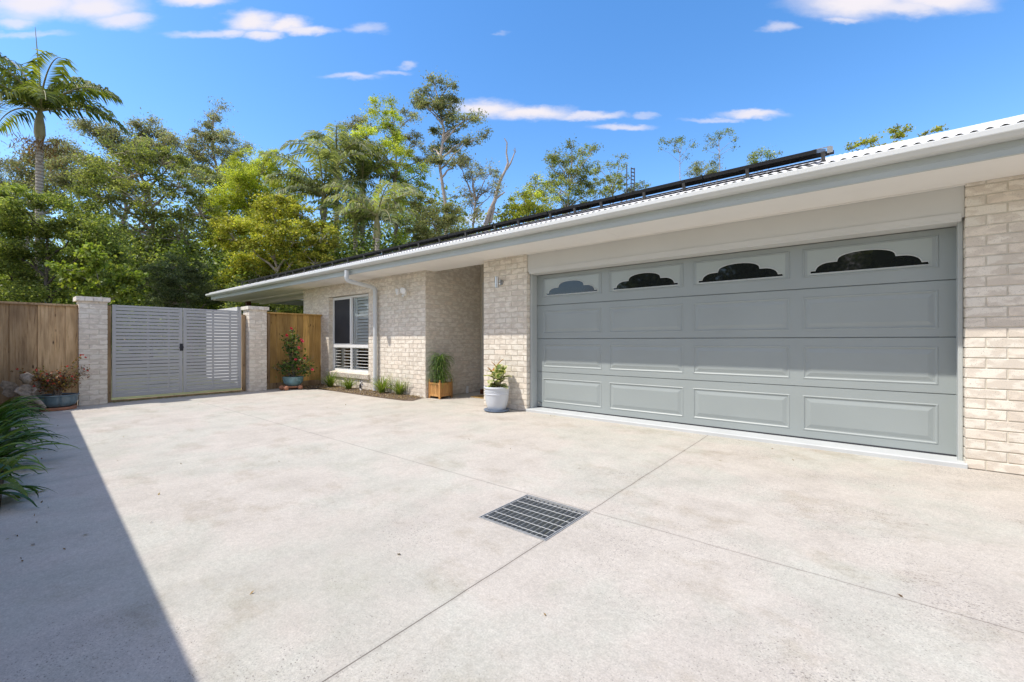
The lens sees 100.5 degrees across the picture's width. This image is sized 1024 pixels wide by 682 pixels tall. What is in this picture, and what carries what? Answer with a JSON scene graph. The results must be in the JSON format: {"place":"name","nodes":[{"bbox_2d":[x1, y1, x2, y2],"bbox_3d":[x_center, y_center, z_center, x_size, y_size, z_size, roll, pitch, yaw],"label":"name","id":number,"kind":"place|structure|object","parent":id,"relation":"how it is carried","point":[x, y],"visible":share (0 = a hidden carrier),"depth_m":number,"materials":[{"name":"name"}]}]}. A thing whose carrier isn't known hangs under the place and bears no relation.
{"place":"outdoors","nodes":[
{"label":"outdoors","id":0,"kind":"place"},
{"bbox_2d":[113,391,240,402],"bbox_3d":[-6.394,1.067,8.314,0.219,0.046,2.075,0,0,39],"label":"grass strip","id":1,"kind":"object","parent":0,"point":[171,397],"depth_m":8.12,"materials":[{"name":"green plant"}]},
{"bbox_2d":[7,404,902,614],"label":"leaf litter","id":2,"kind":"object","parent":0,"point":[279,461],"visible":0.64,"depth_m":2.65,"materials":[{"name":"brown plant"}]},
{"bbox_2d":[0,388,1023,681],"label":"driveway","id":3,"kind":"structure","parent":0,"point":[342,536],"depth_m":2.17,"materials":[{"name":"concrete"}]},
{"bbox_2d":[0,424,10,506],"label":"garden bed","id":4,"kind":"object","parent":3,"relation":"on","point":[1,481],"visible":0.07,"depth_m":3.25,"materials":[{"name":"soil"}]},
{"bbox_2d":[0,451,47,485],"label":"strap leaf plant","id":5,"kind":"object","parent":4,"relation":"on","point":[10,478],"visible":0.77,"depth_m":3.24,"materials":[{"name":"green plant"}]},
{"bbox_2d":[0,396,47,415],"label":"strap leaf plant","id":6,"kind":"object","parent":4,"relation":"on","point":[17,399],"visible":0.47,"depth_m":6.11,"materials":[{"name":"green plant"}]},
{"bbox_2d":[0,402,48,431],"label":"strap leaf plant","id":7,"kind":"object","parent":4,"relation":"on","point":[7,415],"visible":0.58,"depth_m":5.02,"materials":[{"name":"green plant"}]},
{"bbox_2d":[0,396,48,423],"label":"strap leaf plant","id":8,"kind":"object","parent":4,"relation":"on","point":[2,408],"visible":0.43,"depth_m":5.58,"materials":[{"name":"green plant"}]},
{"bbox_2d":[0,449,54,507],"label":"strap leaf plant","id":9,"kind":"object","parent":4,"relation":"on","point":[12,486],"visible":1,"depth_m":2.82,"materials":[{"name":"green plant"}]},
{"bbox_2d":[0,410,56,444],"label":"strap leaf plant","id":10,"kind":"object","parent":4,"relation":"on","point":[6,431],"visible":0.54,"depth_m":4.61,"materials":[{"name":"green plant"}]},
{"bbox_2d":[0,421,60,448],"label":"strap leaf plant","id":11,"kind":"object","parent":4,"relation":"on","point":[18,429],"visible":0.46,"depth_m":4.10,"materials":[{"name":"green plant"}]},
{"bbox_2d":[0,427,80,468],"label":"strap leaf plant","id":12,"kind":"object","parent":4,"relation":"on","point":[8,446],"visible":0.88,"depth_m":3.71,"materials":[{"name":"green plant"}]},
{"bbox_2d":[0,372,46,411],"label":"fairy statue","id":13,"kind":"object","parent":3,"relation":"on","point":[14,389],"visible":0.59,"depth_m":6.43,"materials":[{"name":"stone"}]},
{"bbox_2d":[0,301,78,406],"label":"paling fence","id":14,"kind":"object","parent":3,"relation":"on","point":[33,336],"visible":0.6,"depth_m":6.83,"materials":[{"name":"brown wood"}]},
{"bbox_2d":[11,354,89,411],"bbox_3d":[-7.245,0.651,6.750,0.547,0.878,0.917,0,0,39],"label":"potted shrub","id":15,"kind":"object","parent":3,"relation":"on","point":[57,400],"visible":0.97,"depth_m":6.71,"materials":[{"name":"plant"}]},
{"bbox_2d":[73,296,110,405],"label":"brick pillar","id":16,"kind":"structure","parent":3,"relation":"on","point":[92,331],"depth_m":7.25,"materials":[{"name":"beige brick"}]},
{"bbox_2d":[107,305,110,402],"bbox_3d":[-7.153,0.230,7.550,0.065,1.720,0.065,0,0,39],"label":"timber post","id":17,"kind":"object","parent":3,"relation":"on","point":[109,352],"visible":0.56,"depth_m":7.54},
{"bbox_2d":[112,305,183,397],"bbox_3d":[-6.762,0.180,7.946,0.078,1.650,1.027,0,0,39],"label":"gate leaf","id":18,"kind":"object","parent":17,"relation":"attached to","point":[175,354],"visible":1,"depth_m":7.92,"materials":[{"name":"paint"}]},
{"bbox_2d":[111,390,241,401],"bbox_3d":[-6.475,1.097,8.372,0.040,0.085,2.060,0,0,39],"label":"timber edging","id":19,"kind":"object","parent":3,"relation":"on","point":[133,399],"visible":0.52,"depth_m":8.30,"materials":[{"name":"brown wood"}]},
{"bbox_2d":[241,315,244,391],"bbox_3d":[-5.813,0.260,9.213,0.065,1.660,0.065,0,0,39],"label":"timber post","id":20,"kind":"object","parent":3,"relation":"on","point":[243,353],"visible":0.98,"depth_m":9.19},
{"bbox_2d":[183,308,240,391],"bbox_3d":[-6.135,0.180,8.754,0.040,1.650,1.010,0,0,39],"label":"gate leaf","id":21,"kind":"object","parent":20,"relation":"attached to","point":[229,354],"visible":1,"depth_m":8.71,"materials":[{"name":"paint"}]},
{"bbox_2d":[241,306,268,391],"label":"brick pillar","id":22,"kind":"structure","parent":3,"relation":"on","point":[255,348],"depth_m":9.23,"materials":[{"name":"beige brick"}]},
{"bbox_2d":[272,327,316,387],"bbox_3d":[-4.873,0.376,9.602,1.097,1.369,0.582,0,0,10],"label":"potted hibiscus","id":23,"kind":"object","parent":3,"relation":"on","point":[293,380],"visible":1,"depth_m":9.55,"materials":[{"name":"plant"}]},
{"bbox_2d":[303,383,421,400],"bbox_3d":[-3.364,1.073,9.018,4.042,0.026,0.720,0,0,39],"label":"mulch bed","id":24,"kind":"object","parent":3,"relation":"on","point":[391,397],"visible":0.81,"depth_m":8.69,"materials":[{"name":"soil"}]},
{"bbox_2d":[317,368,339,386],"bbox_3d":[-4.239,0.846,9.876,0.816,0.467,0.710,0,0,20],"label":"grass tuft","id":25,"kind":"object","parent":24,"relation":"on","point":[330,381],"visible":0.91,"depth_m":9.87,"materials":[{"name":"green plant"}]},
{"bbox_2d":[339,373,357,388],"bbox_3d":[-3.616,0.886,9.433,0.585,0.387,0.646,0,0,-13],"label":"grass tuft","id":26,"kind":"object","parent":24,"relation":"on","point":[347,384],"visible":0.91,"depth_m":9.37,"materials":[{"name":"green plant"}]},
{"bbox_2d":[359,379,362,389],"bbox_3d":[-3.261,0.949,9.183,0.144,0.244,0.074,0,0,39],"label":"animal figurine","id":27,"kind":"object","parent":24,"relation":"on","point":[360,384],"visible":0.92,"depth_m":9.15,"materials":[{"name":"white paint"}]},
{"bbox_2d":[366,372,392,392],"bbox_3d":[-2.635,0.852,8.701,0.804,0.456,0.857,0,0,-12],"label":"grass tuft","id":28,"kind":"object","parent":24,"relation":"on","point":[381,389],"visible":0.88,"depth_m":8.67,"materials":[{"name":"green plant"}]},
{"bbox_2d":[383,376,409,394],"bbox_3d":[-2.249,0.883,8.476,0.698,0.395,0.785,0,0,39],"label":"grass tuft","id":29,"kind":"object","parent":24,"relation":"on","point":[399,389],"visible":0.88,"depth_m":8.40,"materials":[{"name":"green plant"}]},
{"bbox_2d":[426,352,455,398],"bbox_3d":[-1.364,0.645,8.166,0.592,0.889,0.566,0,0,-25],"label":"planter box","id":30,"kind":"object","parent":3,"relation":"on","point":[439,388],"visible":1,"depth_m":8.09,"materials":[{"name":"wood"}]},
{"bbox_2d":[471,395,483,398],"bbox_3d":[-0.312,1.081,8.138,0.900,0.018,0.440,0,0,39],"label":"door mat","id":31,"kind":"object","parent":3,"relation":"on","point":[480,396],"depth_m":8.23,"materials":[{"name":"beige fabric"}]},
{"bbox_2d":[484,359,511,412],"bbox_3d":[-0.240,0.679,6.641,0.486,0.823,0.410,0,0,39],"label":"potted plant","id":32,"kind":"object","parent":3,"relation":"on","point":[496,394],"visible":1,"depth_m":6.52,"materials":[{"name":"green plant"}]},
{"bbox_2d":[479,494,589,540],"bbox_3d":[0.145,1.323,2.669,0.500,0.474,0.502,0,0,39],"label":"drain grate","id":33,"kind":"object","parent":3,"relation":"in","point":[525,514],"visible":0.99,"depth_m":2.67,"materials":[{"name":"metal"}]},
{"bbox_2d":[0,0,1023,339],"label":"sky","id":34,"kind":"structure","parent":0,"point":[791,77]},
{"bbox_2d":[111,346,1022,535],"bbox_3d":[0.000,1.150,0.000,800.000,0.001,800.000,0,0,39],"label":"ground","id":35,"kind":"structure","parent":0,"point":[158,395],"depth_m":11.53,"materials":[{"name":"grey concrete"}]},
{"bbox_2d":[0,195,53,243],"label":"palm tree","id":36,"kind":"object","parent":35,"relation":"on","point":[46,216],"visible":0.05,"depth_m":18.19,"materials":[{"name":"green plant"}]},
{"bbox_2d":[0,132,104,248],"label":"gum tree","id":37,"kind":"object","parent":35,"relation":"on","point":[8,164],"visible":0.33,"depth_m":26.63,"materials":[{"name":"green plant"}]},
{"bbox_2d":[0,28,132,302],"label":"palm tree","id":38,"kind":"object","parent":35,"relation":"on","point":[40,99],"visible":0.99,"depth_m":15.40,"materials":[{"name":"green plant"}]},
{"bbox_2d":[0,178,140,303],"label":"bushy tree","id":39,"kind":"object","parent":35,"relation":"on","point":[15,264],"visible":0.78,"depth_m":13.78,"materials":[{"name":"green plant"}]},
{"bbox_2d":[44,239,148,382],"bbox_3d":[-10.598,-0.742,10.861,2.003,3.670,1.170,0,0,-24],"label":"sapling","id":40,"kind":"object","parent":35,"relation":"on","point":[74,278],"visible":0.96,"depth_m":10.75,"materials":[{"name":"green plant"}]},
{"bbox_2d":[25,107,198,353],"bbox_3d":[-23.742,-6.539,26.111,9.500,15.343,4.153,0,0,1],"label":"gum tree","id":41,"kind":"object","parent":35,"relation":"on","point":[166,137],"visible":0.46,"depth_m":25.47,"materials":[{"name":"green plant"}]},
{"bbox_2d":[45,127,228,360],"bbox_3d":[-18.070,-4.419,20.841,6.681,11.042,4.652,0,0,5],"label":"canopy tree","id":42,"kind":"object","parent":35,"relation":"on","point":[119,187],"visible":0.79,"depth_m":20.34,"materials":[{"name":"green plant"}]},
{"bbox_2d":[3,285,273,355],"bbox_3d":[-21.927,-1.252,23.020,21.934,4.665,7.971,0,0,2],"label":"hedge growth","id":43,"kind":"object","parent":35,"relation":"on","point":[116,300],"visible":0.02,"depth_m":20.44,"materials":[{"name":"green plant"}]},
{"bbox_2d":[126,252,245,365],"bbox_3d":[-13.353,-1.264,17.921,4.584,4.735,3.528,0,0,19],"label":"hedge shrub","id":44,"kind":"object","parent":35,"relation":"on","point":[183,274],"visible":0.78,"depth_m":17.26,"materials":[{"name":"green plant"}]},
{"bbox_2d":[0,204,419,356],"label":"undergrowth","id":45,"kind":"object","parent":35,"relation":"on","point":[215,268],"visible":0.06,"depth_m":19.80,"materials":[{"name":"green plant"}]},
{"bbox_2d":[167,96,262,263],"bbox_3d":[-20.879,-8.206,29.912,6.821,18.607,4.056,0,0,15],"label":"gum tree","id":46,"kind":"object","parent":35,"relation":"on","point":[212,137],"visible":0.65,"depth_m":29.46,"materials":[{"name":"green plant"}]},
{"bbox_2d":[177,159,262,262],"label":"palm tree","id":47,"kind":"object","parent":35,"relation":"on","point":[213,177],"visible":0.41,"depth_m":24.24,"materials":[{"name":"green plant"}]},
{"bbox_2d":[206,307,240,379],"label":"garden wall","id":48,"kind":"structure","parent":35,"relation":"on","point":[236,309],"depth_m":12.39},
{"bbox_2d":[192,143,310,271],"bbox_3d":[-14.642,-4.892,24.101,5.553,11.977,5.487,0,0,39],"label":"camphor tree","id":49,"kind":"object","parent":35,"relation":"on","point":[243,187],"visible":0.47,"depth_m":23.16,"materials":[{"name":"green plant"}]},
{"bbox_2d":[1,176,514,349],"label":"bushland","id":50,"kind":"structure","parent":35,"relation":"on","point":[385,227],"depth_m":39.62,"materials":[{"name":"green plant"}]},
{"bbox_2d":[218,282,303,323],"bbox_3d":[-9.084,-0.888,17.965,5.254,3.962,2.875,0,0,-18],"label":"hedge shrub","id":51,"kind":"object","parent":35,"relation":"on","point":[283,308],"visible":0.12,"depth_m":17.37,"materials":[{"name":"green plant"}]},
{"bbox_2d":[205,190,345,363],"bbox_3d":[-10.914,-2.738,19.438,7.115,7.698,3.955,0,0,3],"label":"broad tree","id":52,"kind":"object","parent":35,"relation":"on","point":[274,233],"visible":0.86,"depth_m":18.65,"materials":[{"name":"green plant"}]},
{"bbox_2d":[266,312,321,388],"bbox_3d":[-5.191,0.228,10.092,0.130,1.765,1.350,0,0,39],"label":"paling fence","id":53,"kind":"object","parent":35,"relation":"on","point":[306,328],"visible":0.73,"depth_m":10.16,"materials":[{"name":"brown wood"}]},
{"bbox_2d":[267,314,269,383],"bbox_3d":[-5.512,0.175,9.641,0.033,1.570,0.055,0,0,39],"label":"fence batten","id":54,"kind":"object","parent":53,"relation":"attached to","point":[268,348],"visible":0.85,"depth_m":9.63,"materials":[{"name":"brown wood"}]},
{"bbox_2d":[258,147,381,266],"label":"palm tree","id":55,"kind":"object","parent":35,"relation":"on","point":[309,186],"visible":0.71,"depth_m":21.36,"materials":[{"name":"green plant"}]},
{"bbox_2d":[279,123,394,257],"bbox_3d":[-9.829,-5.474,23.828,6.118,13.137,5.532,0,0,39],"label":"palm tree","id":56,"kind":"object","parent":35,"relation":"on","point":[317,137],"visible":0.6,"depth_m":23.27,"materials":[{"name":"green plant"}]},
{"bbox_2d":[305,188,405,259],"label":"palm tree","id":57,"kind":"object","parent":35,"relation":"on","point":[331,205],"visible":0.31,"depth_m":20.68,"materials":[{"name":"green plant"}]},
{"bbox_2d":[313,133,408,252],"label":"palm tree","id":58,"kind":"object","parent":35,"relation":"on","point":[368,170],"visible":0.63,"depth_m":24.67,"materials":[{"name":"green plant"}]},
{"bbox_2d":[320,179,425,255],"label":"palm tree","id":59,"kind":"object","parent":35,"relation":"on","point":[382,207],"visible":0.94,"depth_m":19.13,"materials":[{"name":"green plant"}]},
{"bbox_2d":[327,104,433,247],"bbox_3d":[-9.283,-7.850,30.655,8.225,17.926,2.885,0,0,-2],"label":"gum tree","id":60,"kind":"object","parent":35,"relation":"on","point":[412,115],"visible":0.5,"depth_m":30.61,"materials":[{"name":"green plant"}]},
{"bbox_2d":[350,93,436,250],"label":"bright tree","id":61,"kind":"object","parent":35,"relation":"on","point":[397,148],"visible":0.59,"depth_m":25.82,"materials":[{"name":"green plant"}]},
{"bbox_2d":[392,193,478,248],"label":"bushy tree","id":62,"kind":"object","parent":35,"relation":"on","point":[447,221],"visible":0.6,"depth_m":19.46,"materials":[{"name":"green plant"}]},
{"bbox_2d":[408,68,493,240],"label":"gum tree","id":63,"kind":"object","parent":35,"relation":"on","point":[440,104],"visible":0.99,"depth_m":23.79,"materials":[{"name":"green plant"}]},
{"bbox_2d":[446,153,506,227],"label":"gum tree","id":64,"kind":"object","parent":35,"relation":"on","point":[470,201],"visible":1,"depth_m":21.69,"materials":[{"name":"green plant"}]},
{"bbox_2d":[483,138,515,231],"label":"dead tree","id":65,"kind":"object","parent":35,"relation":"on","point":[489,216],"visible":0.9,"depth_m":22.94,"materials":[{"name":"grey wood"}]},
{"bbox_2d":[494,171,562,226],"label":"round tree","id":66,"kind":"object","parent":35,"relation":"on","point":[527,207],"visible":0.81,"depth_m":23.91,"materials":[{"name":"green plant"}]},
{"bbox_2d":[539,136,603,215],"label":"olive tree","id":67,"kind":"object","parent":35,"relation":"on","point":[570,172],"visible":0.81,"depth_m":26.77,"materials":[{"name":"green plant"}]},
{"bbox_2d":[205,114,1023,475],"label":"brick house","id":68,"kind":"structure","parent":35,"relation":"on","point":[867,302],"depth_m":4.72,"materials":[{"name":"brick"}]},
{"bbox_2d":[326,294,369,379],"bbox_3d":[-3.736,-0.110,9.916,1.796,1.899,0.309,0,0,39],"label":"window","id":69,"kind":"structure","parent":68,"relation":"in","point":[346,324],"depth_m":9.95,"materials":[{"name":"white paint"}]},
{"bbox_2d":[395,287,406,296],"bbox_3d":[-2.172,-0.955,8.421,0.338,0.176,0.172,0,0,39],"label":"flood light","id":70,"kind":"object","parent":68,"relation":"attached to","point":[402,291],"visible":1,"depth_m":8.40,"materials":[{"name":"white paint"}]},
{"bbox_2d":[482,282,483,388],"bbox_3d":[-0.079,-0.120,8.809,1.420,2.300,0.182,0,0,39],"label":"front door","id":71,"kind":"structure","parent":68,"relation":"in","point":[482,282],"depth_m":9.22,"materials":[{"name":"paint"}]},
{"bbox_2d":[495,277,503,287],"bbox_3d":[-0.211,-0.948,6.876,0.104,0.175,0.116,0,0,39],"label":"wall light","id":72,"kind":"object","parent":68,"relation":"attached to","point":[498,282],"visible":1,"depth_m":6.85,"materials":[{"name":"metal"}]},
{"bbox_2d":[242,146,833,285],"bbox_3d":[-2.193,-1.924,8.808,14.150,0.553,1.361,0,0,39],"label":"mounting rail","id":73,"kind":"object","parent":68,"relation":"attached to","point":[822,155],"visible":0.92,"depth_m":5.37,"materials":[{"name":"metal"}]},
{"bbox_2d":[304,261,336,267],"bbox_3d":[-4.092,-2.026,10.491,0.984,0.584,1.567,0,0,39],"label":"solar panel","id":74,"kind":"object","parent":73,"relation":"on","point":[316,265],"visible":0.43,"depth_m":9.91,"materials":[{"name":"black glass"}]},
{"bbox_2d":[325,257,349,263],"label":"solar panel","id":75,"kind":"object","parent":73,"relation":"on","point":[338,260],"visible":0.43,"depth_m":9.23,"materials":[{"name":"black glass"}]},
{"bbox_2d":[350,251,376,257],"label":"solar panel","id":76,"kind":"object","parent":73,"relation":"on","point":[363,254],"visible":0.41,"depth_m":8.64,"materials":[{"name":"black glass"}]},
{"bbox_2d":[377,243,416,251],"bbox_3d":[-1.757,-2.026,8.609,0.984,0.584,1.567,0,0,39],"label":"solar panel","id":77,"kind":"object","parent":73,"relation":"on","point":[407,244],"visible":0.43,"depth_m":8.00,"materials":[{"name":"black glass"}]},
{"bbox_2d":[409,234,456,244],"bbox_3d":[-0.978,-2.026,7.981,0.984,0.584,1.567,0,0,39],"label":"solar panel","id":78,"kind":"object","parent":73,"relation":"on","point":[429,239],"visible":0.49,"depth_m":7.37,"materials":[{"name":"black glass"}]},
{"bbox_2d":[447,224,492,235],"bbox_3d":[-0.199,-2.026,7.354,0.984,0.584,1.567,0,0,39],"label":"solar panel","id":79,"kind":"object","parent":73,"relation":"on","point":[473,229],"visible":0.47,"depth_m":6.73,"materials":[{"name":"black glass"}]},
{"bbox_2d":[493,211,558,225],"bbox_3d":[0.579,-2.026,6.726,0.984,0.584,1.567,0,0,39],"label":"solar panel","id":80,"kind":"object","parent":73,"relation":"on","point":[521,218],"visible":0.47,"depth_m":6.09,"materials":[{"name":"black glass"}]},
{"bbox_2d":[548,195,620,213],"bbox_3d":[1.358,-2.026,6.098,0.984,0.584,1.567,0,0,39],"label":"solar panel","id":81,"kind":"object","parent":73,"relation":"on","point":[584,204],"visible":0.61,"depth_m":5.47,"materials":[{"name":"black glass"}]},
{"bbox_2d":[616,175,709,197],"bbox_3d":[2.136,-2.026,5.471,0.984,0.584,1.567,0,0,39],"label":"solar panel","id":82,"kind":"object","parent":73,"relation":"on","point":[661,186],"visible":0.7,"depth_m":4.84,"materials":[{"name":"black glass"}]},
{"bbox_2d":[703,149,825,177],"bbox_3d":[2.915,-2.026,4.843,0.984,0.584,1.567,0,0,39],"label":"solar panel","id":83,"kind":"object","parent":73,"relation":"on","point":[802,154],"visible":0.86,"depth_m":4.22,"materials":[{"name":"black glass"}]},
{"bbox_2d":[537,227,955,456],"bbox_3d":[2.215,0.005,5.313,4.644,2.080,0.057,0,0,39],"label":"garage door","id":84,"kind":"structure","parent":68,"relation":"in","point":[870,358],"depth_m":4.72,"materials":[{"name":"paint"}]},
{"bbox_2d":[586,153,651,203],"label":"airy tree","id":85,"kind":"object","parent":35,"relation":"on","point":[618,182],"visible":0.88,"depth_m":29.80,"materials":[{"name":"green plant"}]},
{"bbox_2d":[626,164,634,200],"bbox_3d":[7.794,-5.264,27.998,0.581,12.707,0.075,0,0,0],"label":"antenna mast","id":86,"kind":"object","parent":35,"relation":"on","point":[631,183],"visible":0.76,"depth_m":27.97,"materials":[{"name":"metal"}]},
{"bbox_2d":[658,135,697,188],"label":"umbrella tree","id":87,"kind":"object","parent":35,"relation":"on","point":[680,139],"visible":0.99,"depth_m":31.90,"materials":[{"name":"green plant"}]},
{"bbox_2d":[681,160,725,184],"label":"bushy tree","id":88,"kind":"object","parent":35,"relation":"on","point":[696,170],"visible":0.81,"depth_m":33.57,"materials":[{"name":"green plant"}]},
{"bbox_2d":[699,127,739,171],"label":"umbrella tree","id":89,"kind":"object","parent":35,"relation":"on","point":[719,137],"visible":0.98,"depth_m":31.92,"materials":[{"name":"green plant"}]},
{"bbox_2d":[746,147,782,171],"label":"bushy tree","id":90,"kind":"object","parent":35,"relation":"on","point":[754,155],"visible":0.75,"depth_m":29.43,"materials":[{"name":"green plant"}]},
{"bbox_2d":[844,123,948,151],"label":"yellow tree","id":91,"kind":"object","parent":35,"relation":"on","point":[898,133],"visible":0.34,"depth_m":21.92,"materials":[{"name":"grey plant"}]}
]}

